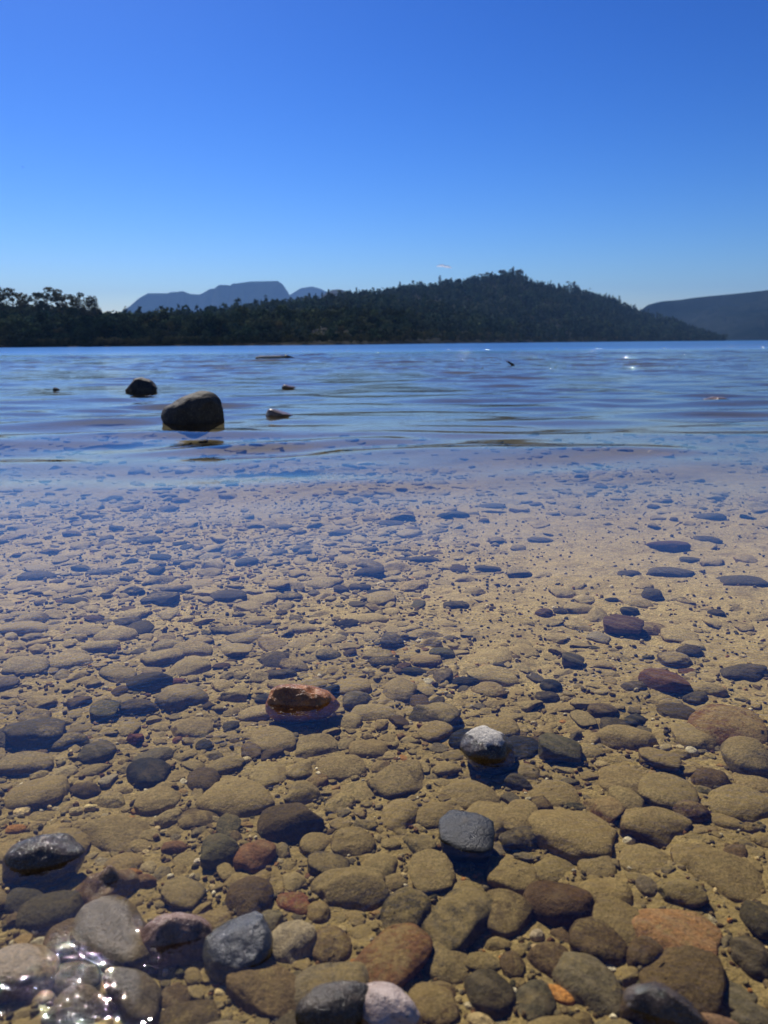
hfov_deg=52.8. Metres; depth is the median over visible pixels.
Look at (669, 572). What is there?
stone
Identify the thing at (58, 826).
stone
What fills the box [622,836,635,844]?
pebble
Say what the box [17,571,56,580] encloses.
stone
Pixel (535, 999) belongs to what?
pebble
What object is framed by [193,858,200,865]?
pebble
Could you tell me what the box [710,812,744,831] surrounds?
stone
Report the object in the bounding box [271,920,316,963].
stone
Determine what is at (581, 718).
stone
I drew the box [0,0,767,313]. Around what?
sky
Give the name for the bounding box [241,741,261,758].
stone
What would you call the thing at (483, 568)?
stone
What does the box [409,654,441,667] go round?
stone
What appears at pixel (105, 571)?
stone
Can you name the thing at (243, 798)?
stone
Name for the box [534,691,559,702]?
stone
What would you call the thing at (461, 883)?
pebble
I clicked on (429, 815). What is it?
stone
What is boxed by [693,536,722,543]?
stone
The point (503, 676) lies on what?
stone
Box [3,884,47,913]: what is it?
stone
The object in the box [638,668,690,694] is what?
stone
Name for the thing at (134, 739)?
pebble
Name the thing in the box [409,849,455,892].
stone
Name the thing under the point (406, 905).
stone
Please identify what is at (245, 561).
stone
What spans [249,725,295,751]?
stone
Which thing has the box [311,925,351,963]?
stone
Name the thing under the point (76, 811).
pebble
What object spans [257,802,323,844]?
stone
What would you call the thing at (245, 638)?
stone
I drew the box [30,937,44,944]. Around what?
pebble
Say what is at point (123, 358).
lake water
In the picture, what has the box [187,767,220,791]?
stone
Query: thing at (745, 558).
stone
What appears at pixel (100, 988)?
pebble
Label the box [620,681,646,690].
stone
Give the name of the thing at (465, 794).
stone
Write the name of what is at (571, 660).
stone
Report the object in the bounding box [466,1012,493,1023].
pebble
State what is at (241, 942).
stone
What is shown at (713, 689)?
stone
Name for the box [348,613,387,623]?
stone
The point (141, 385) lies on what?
boulder
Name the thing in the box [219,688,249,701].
stone
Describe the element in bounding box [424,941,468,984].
stone
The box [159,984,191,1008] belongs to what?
pebble
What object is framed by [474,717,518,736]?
stone
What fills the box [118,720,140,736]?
stone
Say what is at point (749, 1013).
stone
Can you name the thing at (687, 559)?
stone
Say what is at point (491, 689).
stone
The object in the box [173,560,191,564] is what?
stone
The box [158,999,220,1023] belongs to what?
stone
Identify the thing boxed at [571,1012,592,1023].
pebble
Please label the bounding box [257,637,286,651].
stone
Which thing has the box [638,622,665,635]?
stone
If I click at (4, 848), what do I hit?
stone
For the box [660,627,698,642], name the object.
stone
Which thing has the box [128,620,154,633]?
stone
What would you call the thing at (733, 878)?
stone
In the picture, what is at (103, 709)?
stone
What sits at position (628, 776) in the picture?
stone
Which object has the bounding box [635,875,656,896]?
pebble
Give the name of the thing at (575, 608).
stone
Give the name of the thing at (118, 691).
stone
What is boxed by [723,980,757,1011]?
stone
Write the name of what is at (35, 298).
tree
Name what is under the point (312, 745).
stone
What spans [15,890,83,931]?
stone
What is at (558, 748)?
stone
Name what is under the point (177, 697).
stone
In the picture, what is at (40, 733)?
stone
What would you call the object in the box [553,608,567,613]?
stone
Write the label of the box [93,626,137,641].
stone
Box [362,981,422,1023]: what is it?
stone
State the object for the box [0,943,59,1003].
stone
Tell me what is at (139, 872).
pebble
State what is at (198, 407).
boulder
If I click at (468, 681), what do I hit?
stone
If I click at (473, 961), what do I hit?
stone
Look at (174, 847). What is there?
pebble
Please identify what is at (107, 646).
stone
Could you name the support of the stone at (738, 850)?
on the lake bed
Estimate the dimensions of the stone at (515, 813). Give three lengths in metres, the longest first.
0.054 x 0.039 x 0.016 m
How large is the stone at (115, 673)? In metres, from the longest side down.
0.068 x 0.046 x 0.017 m
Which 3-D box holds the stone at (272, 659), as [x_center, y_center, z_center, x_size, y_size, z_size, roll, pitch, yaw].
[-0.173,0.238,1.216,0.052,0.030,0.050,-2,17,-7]
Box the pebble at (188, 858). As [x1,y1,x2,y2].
[173,851,199,866]
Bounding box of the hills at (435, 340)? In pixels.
[0,280,717,355]
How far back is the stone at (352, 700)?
1.06 m
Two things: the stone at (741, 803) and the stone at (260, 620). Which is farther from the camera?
the stone at (260, 620)
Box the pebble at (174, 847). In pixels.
[161,840,187,854]
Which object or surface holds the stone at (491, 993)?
on the lake bed
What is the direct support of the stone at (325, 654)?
on the lake bed
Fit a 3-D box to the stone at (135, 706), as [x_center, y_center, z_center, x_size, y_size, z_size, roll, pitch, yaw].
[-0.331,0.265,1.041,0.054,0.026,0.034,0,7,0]
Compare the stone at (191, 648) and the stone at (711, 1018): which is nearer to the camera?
the stone at (711, 1018)
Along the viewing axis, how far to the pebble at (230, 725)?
0.99 m
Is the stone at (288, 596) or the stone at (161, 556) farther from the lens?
the stone at (161, 556)
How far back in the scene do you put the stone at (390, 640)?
1.26 m
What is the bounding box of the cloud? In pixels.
[436,264,451,267]
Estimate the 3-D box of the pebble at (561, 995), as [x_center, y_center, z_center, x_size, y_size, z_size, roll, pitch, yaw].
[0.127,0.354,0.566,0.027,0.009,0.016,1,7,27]
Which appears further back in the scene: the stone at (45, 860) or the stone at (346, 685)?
the stone at (346, 685)
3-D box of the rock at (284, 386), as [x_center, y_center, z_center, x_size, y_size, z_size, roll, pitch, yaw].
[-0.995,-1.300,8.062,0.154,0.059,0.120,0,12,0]
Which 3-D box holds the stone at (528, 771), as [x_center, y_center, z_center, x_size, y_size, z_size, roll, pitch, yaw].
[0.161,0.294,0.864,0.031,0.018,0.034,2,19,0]
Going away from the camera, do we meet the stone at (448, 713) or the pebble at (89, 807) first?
the pebble at (89, 807)
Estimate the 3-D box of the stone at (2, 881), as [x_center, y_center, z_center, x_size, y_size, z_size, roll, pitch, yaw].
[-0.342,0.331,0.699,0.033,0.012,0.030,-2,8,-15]
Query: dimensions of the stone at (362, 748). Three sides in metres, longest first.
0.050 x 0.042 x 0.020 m
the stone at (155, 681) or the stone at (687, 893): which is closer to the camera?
the stone at (687, 893)
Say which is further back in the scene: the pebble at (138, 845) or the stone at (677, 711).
the stone at (677, 711)
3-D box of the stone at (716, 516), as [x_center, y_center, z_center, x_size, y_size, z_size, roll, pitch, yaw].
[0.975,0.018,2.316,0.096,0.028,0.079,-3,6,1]
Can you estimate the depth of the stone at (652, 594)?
1.52 m
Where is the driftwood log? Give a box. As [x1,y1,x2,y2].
[255,355,293,358]
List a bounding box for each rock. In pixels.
[266,409,291,416]
[281,384,295,388]
[705,396,728,400]
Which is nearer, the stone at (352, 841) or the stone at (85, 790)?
the stone at (352, 841)
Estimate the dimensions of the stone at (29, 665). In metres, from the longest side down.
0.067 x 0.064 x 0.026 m
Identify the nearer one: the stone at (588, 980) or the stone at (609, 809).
the stone at (588, 980)
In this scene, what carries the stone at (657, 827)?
on the lake bed
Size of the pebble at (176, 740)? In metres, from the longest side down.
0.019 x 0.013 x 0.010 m
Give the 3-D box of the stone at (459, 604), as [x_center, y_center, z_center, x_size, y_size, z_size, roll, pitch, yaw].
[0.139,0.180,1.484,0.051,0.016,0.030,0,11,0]
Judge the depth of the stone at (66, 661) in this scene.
1.20 m
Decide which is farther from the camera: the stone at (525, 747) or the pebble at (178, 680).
the pebble at (178, 680)
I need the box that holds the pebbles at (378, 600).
[0,428,767,1023]
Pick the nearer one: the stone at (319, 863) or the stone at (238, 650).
the stone at (319, 863)
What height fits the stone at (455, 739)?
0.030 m
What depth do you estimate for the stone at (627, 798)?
0.81 m
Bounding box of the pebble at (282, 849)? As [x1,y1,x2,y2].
[275,842,289,858]
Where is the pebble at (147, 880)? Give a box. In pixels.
[138,874,156,887]
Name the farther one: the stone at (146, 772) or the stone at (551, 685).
the stone at (551, 685)
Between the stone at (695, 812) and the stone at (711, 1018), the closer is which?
the stone at (711, 1018)
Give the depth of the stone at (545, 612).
1.44 m
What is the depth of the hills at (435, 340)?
401.55 m
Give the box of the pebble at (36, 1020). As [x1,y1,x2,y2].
[26,1016,42,1023]
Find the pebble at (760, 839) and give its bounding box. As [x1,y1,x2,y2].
[751,833,767,847]
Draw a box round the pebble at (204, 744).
[195,739,212,750]
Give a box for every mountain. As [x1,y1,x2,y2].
[121,281,292,312]
[290,287,326,298]
[641,290,767,340]
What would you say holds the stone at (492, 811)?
on the lake bed
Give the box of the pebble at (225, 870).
[216,862,234,880]
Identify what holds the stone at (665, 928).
on the lake bed
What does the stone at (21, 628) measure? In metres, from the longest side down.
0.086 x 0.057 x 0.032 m
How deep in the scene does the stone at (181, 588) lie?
1.57 m
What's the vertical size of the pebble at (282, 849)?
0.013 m
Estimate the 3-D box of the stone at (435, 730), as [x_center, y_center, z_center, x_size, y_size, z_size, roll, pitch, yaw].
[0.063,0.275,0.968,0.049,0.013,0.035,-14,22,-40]
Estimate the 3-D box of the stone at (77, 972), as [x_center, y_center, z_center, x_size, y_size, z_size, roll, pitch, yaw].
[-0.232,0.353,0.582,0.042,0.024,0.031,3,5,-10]
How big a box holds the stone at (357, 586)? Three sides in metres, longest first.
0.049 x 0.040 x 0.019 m
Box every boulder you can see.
[125,377,156,399]
[161,391,223,438]
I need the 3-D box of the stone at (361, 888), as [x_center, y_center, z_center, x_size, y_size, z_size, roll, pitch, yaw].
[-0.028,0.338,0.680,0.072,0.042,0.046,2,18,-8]
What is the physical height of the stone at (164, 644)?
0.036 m
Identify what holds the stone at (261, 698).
on the lake bed
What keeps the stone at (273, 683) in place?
on the lake bed
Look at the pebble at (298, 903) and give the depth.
0.66 m
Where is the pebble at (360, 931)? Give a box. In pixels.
[350,924,372,938]
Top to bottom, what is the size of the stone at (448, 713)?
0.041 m
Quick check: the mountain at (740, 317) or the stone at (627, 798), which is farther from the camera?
the mountain at (740, 317)
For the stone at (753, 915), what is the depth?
0.63 m
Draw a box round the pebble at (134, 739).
[126,733,144,744]
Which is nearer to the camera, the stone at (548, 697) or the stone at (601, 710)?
the stone at (601, 710)
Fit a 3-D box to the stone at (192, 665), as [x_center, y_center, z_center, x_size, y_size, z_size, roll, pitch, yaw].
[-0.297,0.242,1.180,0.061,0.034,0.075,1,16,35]
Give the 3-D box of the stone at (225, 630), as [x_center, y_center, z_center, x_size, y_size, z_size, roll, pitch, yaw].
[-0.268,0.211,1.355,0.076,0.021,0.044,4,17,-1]
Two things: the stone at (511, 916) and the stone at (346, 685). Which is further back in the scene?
the stone at (346, 685)
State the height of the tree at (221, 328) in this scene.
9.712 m
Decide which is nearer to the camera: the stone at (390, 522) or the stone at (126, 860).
the stone at (126, 860)
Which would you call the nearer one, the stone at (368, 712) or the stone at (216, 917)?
the stone at (216, 917)
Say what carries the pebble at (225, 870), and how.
on the lake bed
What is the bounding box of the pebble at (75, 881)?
[66,872,89,889]
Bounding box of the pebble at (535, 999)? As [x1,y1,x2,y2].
[515,979,555,1021]
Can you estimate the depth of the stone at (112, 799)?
0.83 m
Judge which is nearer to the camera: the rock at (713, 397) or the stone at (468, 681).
the stone at (468, 681)
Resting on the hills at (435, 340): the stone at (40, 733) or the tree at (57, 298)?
the tree at (57, 298)
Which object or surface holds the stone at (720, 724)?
on the lake bed
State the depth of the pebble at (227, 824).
0.77 m
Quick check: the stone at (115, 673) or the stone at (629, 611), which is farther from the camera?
the stone at (629, 611)
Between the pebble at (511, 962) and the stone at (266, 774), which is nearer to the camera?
the pebble at (511, 962)
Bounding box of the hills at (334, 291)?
[320,289,344,297]
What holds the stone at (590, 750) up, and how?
on the lake bed
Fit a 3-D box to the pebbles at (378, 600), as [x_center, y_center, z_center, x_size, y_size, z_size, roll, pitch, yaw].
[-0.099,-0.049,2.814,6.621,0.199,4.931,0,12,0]
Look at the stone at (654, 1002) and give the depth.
0.53 m
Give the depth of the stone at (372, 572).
1.69 m
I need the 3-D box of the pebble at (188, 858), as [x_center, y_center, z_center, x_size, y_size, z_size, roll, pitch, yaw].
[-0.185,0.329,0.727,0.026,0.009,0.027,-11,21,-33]
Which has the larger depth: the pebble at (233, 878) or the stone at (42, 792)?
the stone at (42, 792)
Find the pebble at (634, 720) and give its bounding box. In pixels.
[624,714,646,727]
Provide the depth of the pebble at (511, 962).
0.58 m
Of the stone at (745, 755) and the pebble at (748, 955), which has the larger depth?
the stone at (745, 755)
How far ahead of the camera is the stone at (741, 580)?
1.61 m
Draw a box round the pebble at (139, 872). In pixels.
[129,868,142,874]
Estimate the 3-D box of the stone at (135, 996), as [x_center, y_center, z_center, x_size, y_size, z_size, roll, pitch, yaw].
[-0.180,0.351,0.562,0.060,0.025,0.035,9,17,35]
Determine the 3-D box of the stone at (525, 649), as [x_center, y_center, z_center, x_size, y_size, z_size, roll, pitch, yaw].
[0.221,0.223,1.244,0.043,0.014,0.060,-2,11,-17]
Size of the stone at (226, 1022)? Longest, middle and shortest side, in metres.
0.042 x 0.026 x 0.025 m
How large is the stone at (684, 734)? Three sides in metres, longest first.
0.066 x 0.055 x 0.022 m
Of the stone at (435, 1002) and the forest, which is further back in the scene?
the forest
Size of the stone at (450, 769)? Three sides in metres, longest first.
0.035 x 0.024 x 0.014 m
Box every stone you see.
[0,621,47,635]
[0,676,19,690]
[0,725,12,748]
[0,751,53,776]
[0,842,17,863]
[0,867,10,884]
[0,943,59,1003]
[1,656,49,675]
[2,833,84,886]
[3,717,65,750]
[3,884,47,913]
[4,775,70,809]
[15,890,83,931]
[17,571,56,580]
[17,708,51,721]
[26,695,57,708]
[41,984,112,1023]
[42,822,71,834]
[42,918,80,964]
[44,732,89,751]
[46,828,90,853]
[49,653,93,669]
[52,959,100,996]
[62,597,87,603]
[67,625,104,636]
[69,781,100,798]
[70,895,150,972]
[75,865,139,904]
[77,740,115,763]
[79,763,109,776]
[79,815,149,851]
[81,640,120,652]
[85,568,122,574]
[89,700,119,718]
[91,791,124,807]
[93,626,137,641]
[98,663,136,682]
[103,966,162,1023]
[104,852,142,869]
[111,685,128,696]
[113,616,141,625]
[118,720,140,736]
[119,698,156,715]
[126,671,172,692]
[126,757,169,788]
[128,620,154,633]
[131,747,174,761]
[134,786,180,815]
[137,536,160,543]
[140,648,184,666]
[140,912,212,969]
[149,554,171,559]
[150,639,180,651]
[154,684,208,711]
[154,808,182,827]
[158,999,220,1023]
[160,585,191,591]
[160,876,206,909]
[168,655,211,675]
[170,716,214,737]
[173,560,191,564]
[173,641,212,655]
[177,808,218,829]
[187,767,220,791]
[195,778,274,817]
[197,908,232,928]
[199,833,239,870]
[202,911,272,985]
[207,755,245,774]
[207,1020,243,1023]
[210,589,246,601]
[210,625,252,634]
[218,643,252,657]
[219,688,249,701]
[224,876,273,916]
[226,632,261,643]
[226,960,295,1020]
[233,839,276,873]
[234,557,258,566]
[237,704,270,721]
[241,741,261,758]
[242,616,271,624]
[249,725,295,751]
[249,761,286,788]
[254,693,269,703]
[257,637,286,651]
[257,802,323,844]
[259,651,288,667]
[261,909,282,930]
[265,684,339,723]
[267,679,303,688]
[268,524,292,529]
[268,669,297,679]
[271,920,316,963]
[277,592,301,599]
[279,657,308,671]
[284,780,321,804]
[285,760,312,780]
[289,623,316,633]
[294,962,368,1006]
[295,733,337,757]
[295,980,368,1023]
[299,832,330,855]
[307,851,348,875]
[310,866,389,910]
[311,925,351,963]
[315,649,340,660]
[316,754,365,779]
[324,793,355,813]
[327,713,361,728]
[330,826,374,856]
[333,585,348,593]
[336,677,370,694]
[339,781,373,801]
[342,691,371,709]
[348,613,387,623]
[348,739,387,757]
[349,583,370,590]
[350,704,396,720]
[352,923,432,987]
[354,567,384,577]
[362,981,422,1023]
[363,853,397,875]
[367,760,423,798]
[368,656,398,667]
[379,520,403,525]
[380,632,405,649]
[380,887,430,928]
[381,798,418,831]
[382,677,417,703]
[385,873,407,891]
[402,667,426,675]
[403,832,437,853]
[408,556,438,562]
[408,702,460,725]
[408,981,459,1023]
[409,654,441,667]
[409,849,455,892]
[415,801,454,829]
[418,720,452,741]
[421,884,492,950]
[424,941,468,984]
[429,647,454,658]
[432,668,453,683]
[432,762,461,776]
[438,810,494,863]
[441,779,500,809]
[443,601,469,608]
[448,728,471,749]
[451,676,480,686]
[460,725,514,774]
[463,951,500,971]
[464,968,515,1019]
[466,666,519,686]
[466,801,505,840]
[467,648,512,665]
[471,681,507,697]
[474,565,501,571]
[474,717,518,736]
[480,503,505,508]
[486,856,538,895]
[486,888,533,939]
[500,799,537,830]
[500,826,537,851]
[508,735,537,760]
[510,643,539,656]
[514,763,539,779]
[523,880,593,929]
[527,537,553,542]
[527,941,568,978]
[527,1015,577,1023]
[528,809,616,863]
[533,856,574,881]
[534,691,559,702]
[534,780,579,806]
[535,608,552,617]
[538,732,582,763]
[539,679,562,691]
[552,952,623,1017]
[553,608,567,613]
[562,652,584,667]
[563,603,593,613]
[568,916,627,965]
[569,710,596,727]
[577,855,616,876]
[579,878,632,904]
[580,743,602,757]
[583,796,624,823]
[587,703,617,716]
[592,895,639,947]
[594,1019,634,1023]
[597,764,644,792]
[598,724,657,750]
[599,717,629,728]
[603,614,643,636]
[607,785,646,808]
[617,570,641,576]
[619,843,668,873]
[619,981,707,1023]
[620,607,639,615]
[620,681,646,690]
[620,806,692,848]
[621,597,652,608]
[632,908,722,955]
[637,772,699,810]
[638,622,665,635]
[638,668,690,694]
[638,747,681,772]
[639,945,725,1013]
[641,587,663,600]
[646,541,690,552]
[647,567,694,577]
[656,702,695,719]
[656,878,709,908]
[657,651,691,667]
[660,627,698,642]
[669,722,715,751]
[670,843,711,864]
[671,800,710,822]
[676,645,703,656]
[679,556,699,562]
[679,848,766,902]
[687,704,767,745]
[690,682,727,697]
[691,767,729,788]
[693,513,726,520]
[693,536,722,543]
[701,1012,737,1023]
[708,784,767,822]
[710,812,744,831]
[715,575,767,587]
[720,663,767,681]
[721,736,767,776]
[723,844,747,857]
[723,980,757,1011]
[731,1002,767,1023]
[732,772,767,792]
[733,553,757,562]
[739,900,767,939]
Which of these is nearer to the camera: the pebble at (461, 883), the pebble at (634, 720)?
the pebble at (461, 883)
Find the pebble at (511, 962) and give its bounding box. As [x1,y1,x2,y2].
[500,950,525,978]
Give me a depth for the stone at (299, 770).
0.87 m
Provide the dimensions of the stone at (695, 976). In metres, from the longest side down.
0.071 x 0.058 x 0.027 m
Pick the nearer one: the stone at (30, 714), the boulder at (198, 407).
the stone at (30, 714)
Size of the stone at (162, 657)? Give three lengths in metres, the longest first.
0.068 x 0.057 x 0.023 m
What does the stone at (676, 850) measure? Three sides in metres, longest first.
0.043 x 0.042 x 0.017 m
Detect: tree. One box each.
[0,287,27,310]
[0,293,36,312]
[19,296,39,312]
[26,287,69,309]
[41,292,73,313]
[53,327,67,345]
[68,292,90,316]
[76,295,103,316]
[141,316,160,329]
[216,320,228,343]
[266,320,283,332]
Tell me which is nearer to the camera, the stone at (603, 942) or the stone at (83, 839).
the stone at (603, 942)
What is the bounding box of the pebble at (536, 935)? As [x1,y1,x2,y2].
[529,929,544,941]
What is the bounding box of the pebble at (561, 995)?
[549,984,574,1005]
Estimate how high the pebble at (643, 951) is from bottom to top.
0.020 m
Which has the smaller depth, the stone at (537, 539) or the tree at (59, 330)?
the stone at (537, 539)
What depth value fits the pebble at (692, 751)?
0.91 m
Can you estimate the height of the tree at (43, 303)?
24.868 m
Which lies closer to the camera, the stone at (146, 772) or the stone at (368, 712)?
the stone at (146, 772)
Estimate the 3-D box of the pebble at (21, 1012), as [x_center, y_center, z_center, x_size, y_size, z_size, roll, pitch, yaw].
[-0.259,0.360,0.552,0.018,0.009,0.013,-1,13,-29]
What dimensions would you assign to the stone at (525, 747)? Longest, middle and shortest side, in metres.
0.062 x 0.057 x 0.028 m
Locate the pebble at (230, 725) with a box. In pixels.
[222,721,239,730]
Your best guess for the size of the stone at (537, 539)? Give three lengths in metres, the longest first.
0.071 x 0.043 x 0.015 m
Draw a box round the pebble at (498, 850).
[492,842,505,855]
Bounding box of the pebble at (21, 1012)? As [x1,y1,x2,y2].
[10,1006,30,1019]
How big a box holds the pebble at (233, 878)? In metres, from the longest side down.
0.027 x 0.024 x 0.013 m
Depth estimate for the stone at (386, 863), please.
0.71 m
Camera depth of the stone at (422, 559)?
1.82 m
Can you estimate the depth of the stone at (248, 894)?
0.66 m
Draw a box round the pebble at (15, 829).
[5,824,25,833]
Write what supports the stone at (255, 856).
on the lake bed
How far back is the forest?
672.45 m
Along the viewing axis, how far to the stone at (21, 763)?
0.89 m
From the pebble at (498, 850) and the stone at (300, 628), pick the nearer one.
the pebble at (498, 850)
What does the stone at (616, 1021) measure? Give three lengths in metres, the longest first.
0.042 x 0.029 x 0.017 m
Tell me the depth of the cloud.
7613.89 m
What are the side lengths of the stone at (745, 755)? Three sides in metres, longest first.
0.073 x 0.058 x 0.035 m
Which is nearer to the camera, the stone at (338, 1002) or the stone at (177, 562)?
the stone at (338, 1002)
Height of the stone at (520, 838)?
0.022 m
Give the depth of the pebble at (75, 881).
0.69 m
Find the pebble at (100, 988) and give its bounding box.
[95,973,107,996]
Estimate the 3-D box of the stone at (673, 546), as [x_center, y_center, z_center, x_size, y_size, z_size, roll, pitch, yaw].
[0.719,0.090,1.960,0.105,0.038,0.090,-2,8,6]
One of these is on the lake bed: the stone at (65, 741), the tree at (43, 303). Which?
the stone at (65, 741)
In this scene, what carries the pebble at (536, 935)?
on the lake bed
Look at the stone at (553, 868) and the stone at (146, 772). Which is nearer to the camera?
the stone at (553, 868)
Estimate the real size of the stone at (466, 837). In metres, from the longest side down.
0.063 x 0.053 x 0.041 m
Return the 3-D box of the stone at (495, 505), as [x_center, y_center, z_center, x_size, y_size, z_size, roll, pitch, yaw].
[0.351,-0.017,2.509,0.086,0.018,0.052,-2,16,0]
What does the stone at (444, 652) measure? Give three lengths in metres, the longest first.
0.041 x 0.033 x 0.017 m
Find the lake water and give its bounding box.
[0,340,767,486]
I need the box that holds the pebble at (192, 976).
[183,967,201,985]
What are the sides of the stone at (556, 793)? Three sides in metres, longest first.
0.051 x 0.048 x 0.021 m
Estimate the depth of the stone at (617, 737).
0.93 m
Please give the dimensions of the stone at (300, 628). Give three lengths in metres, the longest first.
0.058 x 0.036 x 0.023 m
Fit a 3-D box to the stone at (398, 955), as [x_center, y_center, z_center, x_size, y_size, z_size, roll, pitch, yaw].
[0.005,0.347,0.598,0.082,0.019,0.049,-20,16,-40]
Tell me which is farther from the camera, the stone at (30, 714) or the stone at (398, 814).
the stone at (30, 714)
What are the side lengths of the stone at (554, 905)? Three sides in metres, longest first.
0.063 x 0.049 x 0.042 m
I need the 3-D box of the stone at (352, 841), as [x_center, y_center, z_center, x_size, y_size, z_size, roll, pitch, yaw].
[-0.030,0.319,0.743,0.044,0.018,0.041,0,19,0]
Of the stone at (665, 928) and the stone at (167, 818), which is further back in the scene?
the stone at (167, 818)
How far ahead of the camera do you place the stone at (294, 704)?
0.99 m
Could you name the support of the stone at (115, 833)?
on the lake bed
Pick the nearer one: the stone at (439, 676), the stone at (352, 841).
the stone at (352, 841)
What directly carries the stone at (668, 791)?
on the lake bed
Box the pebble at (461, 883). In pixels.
[453,880,484,891]
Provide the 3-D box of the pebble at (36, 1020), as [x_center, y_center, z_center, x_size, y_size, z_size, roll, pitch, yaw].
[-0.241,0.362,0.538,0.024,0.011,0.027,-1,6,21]
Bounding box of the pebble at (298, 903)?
[276,892,311,914]
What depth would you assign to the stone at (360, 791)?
0.84 m
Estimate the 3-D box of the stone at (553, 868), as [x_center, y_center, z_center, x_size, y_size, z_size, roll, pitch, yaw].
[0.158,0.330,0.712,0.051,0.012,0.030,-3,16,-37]
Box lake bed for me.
[0,350,767,1023]
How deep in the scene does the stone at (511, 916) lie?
0.64 m
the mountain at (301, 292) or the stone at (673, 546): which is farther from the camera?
the mountain at (301, 292)
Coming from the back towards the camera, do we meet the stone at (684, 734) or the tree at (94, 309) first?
the tree at (94, 309)
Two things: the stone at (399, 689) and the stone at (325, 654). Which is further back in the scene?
the stone at (325, 654)
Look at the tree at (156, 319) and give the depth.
317.14 m
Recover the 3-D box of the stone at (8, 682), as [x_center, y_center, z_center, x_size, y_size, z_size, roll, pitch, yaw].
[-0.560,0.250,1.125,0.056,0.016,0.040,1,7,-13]
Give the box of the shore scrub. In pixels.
[0,327,717,345]
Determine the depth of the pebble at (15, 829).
0.77 m
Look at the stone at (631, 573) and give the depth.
1.69 m
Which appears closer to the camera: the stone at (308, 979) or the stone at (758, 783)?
the stone at (308, 979)
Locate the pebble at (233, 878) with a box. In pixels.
[224,872,249,887]
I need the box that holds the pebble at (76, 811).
[69,807,82,814]
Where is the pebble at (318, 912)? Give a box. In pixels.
[307,901,329,923]
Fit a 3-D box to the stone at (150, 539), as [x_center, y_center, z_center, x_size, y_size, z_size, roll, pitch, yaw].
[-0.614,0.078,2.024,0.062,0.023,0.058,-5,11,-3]
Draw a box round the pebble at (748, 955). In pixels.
[729,935,767,980]
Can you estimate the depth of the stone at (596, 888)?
0.67 m
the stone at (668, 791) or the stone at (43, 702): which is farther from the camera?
the stone at (43, 702)
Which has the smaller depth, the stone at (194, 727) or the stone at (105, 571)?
the stone at (194, 727)
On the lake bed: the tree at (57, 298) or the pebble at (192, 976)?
the pebble at (192, 976)
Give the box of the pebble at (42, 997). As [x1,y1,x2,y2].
[27,989,54,1004]
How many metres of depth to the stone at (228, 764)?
0.89 m
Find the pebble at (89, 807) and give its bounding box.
[84,804,97,811]
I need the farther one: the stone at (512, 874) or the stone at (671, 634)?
the stone at (671, 634)
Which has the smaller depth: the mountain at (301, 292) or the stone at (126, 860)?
the stone at (126, 860)
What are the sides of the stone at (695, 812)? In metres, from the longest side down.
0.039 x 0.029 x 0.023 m
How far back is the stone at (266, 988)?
0.56 m
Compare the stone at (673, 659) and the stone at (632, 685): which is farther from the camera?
the stone at (673, 659)
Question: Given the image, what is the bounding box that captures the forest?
[0,268,727,344]
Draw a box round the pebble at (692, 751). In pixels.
[685,746,698,756]
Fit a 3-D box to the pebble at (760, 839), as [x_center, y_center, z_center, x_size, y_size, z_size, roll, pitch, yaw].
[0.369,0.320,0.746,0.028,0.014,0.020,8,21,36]
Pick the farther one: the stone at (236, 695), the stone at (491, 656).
the stone at (491, 656)
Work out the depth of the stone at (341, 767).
0.88 m
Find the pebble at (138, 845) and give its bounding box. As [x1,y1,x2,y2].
[129,839,152,852]
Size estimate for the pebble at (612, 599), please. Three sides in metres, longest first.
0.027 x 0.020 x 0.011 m
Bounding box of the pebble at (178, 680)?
[172,678,185,684]
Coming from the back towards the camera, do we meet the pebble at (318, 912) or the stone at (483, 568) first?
the stone at (483, 568)
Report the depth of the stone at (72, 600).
1.51 m
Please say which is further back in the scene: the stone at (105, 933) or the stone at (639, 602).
the stone at (639, 602)
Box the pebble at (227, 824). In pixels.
[216,813,240,836]
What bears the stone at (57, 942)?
on the lake bed
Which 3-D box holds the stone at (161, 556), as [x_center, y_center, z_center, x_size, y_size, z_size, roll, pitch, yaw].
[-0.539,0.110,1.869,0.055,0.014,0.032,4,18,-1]
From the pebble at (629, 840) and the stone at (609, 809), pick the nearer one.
the pebble at (629, 840)
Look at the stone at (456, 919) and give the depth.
0.63 m
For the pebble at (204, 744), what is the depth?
0.94 m
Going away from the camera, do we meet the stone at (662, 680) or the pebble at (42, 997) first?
the pebble at (42, 997)
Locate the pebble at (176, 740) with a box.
[172,736,181,743]
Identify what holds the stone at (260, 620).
on the lake bed
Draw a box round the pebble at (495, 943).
[485,936,511,950]
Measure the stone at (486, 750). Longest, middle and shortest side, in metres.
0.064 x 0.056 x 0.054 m
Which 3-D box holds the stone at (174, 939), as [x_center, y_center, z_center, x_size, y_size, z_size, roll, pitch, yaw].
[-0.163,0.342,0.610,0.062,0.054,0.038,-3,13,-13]
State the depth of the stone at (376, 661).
1.18 m
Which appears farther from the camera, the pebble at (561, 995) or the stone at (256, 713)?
the stone at (256, 713)
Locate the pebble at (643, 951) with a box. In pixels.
[626,935,663,967]
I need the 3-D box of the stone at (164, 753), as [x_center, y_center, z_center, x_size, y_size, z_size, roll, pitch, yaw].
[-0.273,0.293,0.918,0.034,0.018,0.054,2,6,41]
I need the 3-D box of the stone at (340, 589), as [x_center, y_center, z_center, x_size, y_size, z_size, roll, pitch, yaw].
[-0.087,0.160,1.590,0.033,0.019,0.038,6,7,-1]
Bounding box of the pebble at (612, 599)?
[605,597,618,601]
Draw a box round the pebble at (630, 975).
[621,966,638,986]

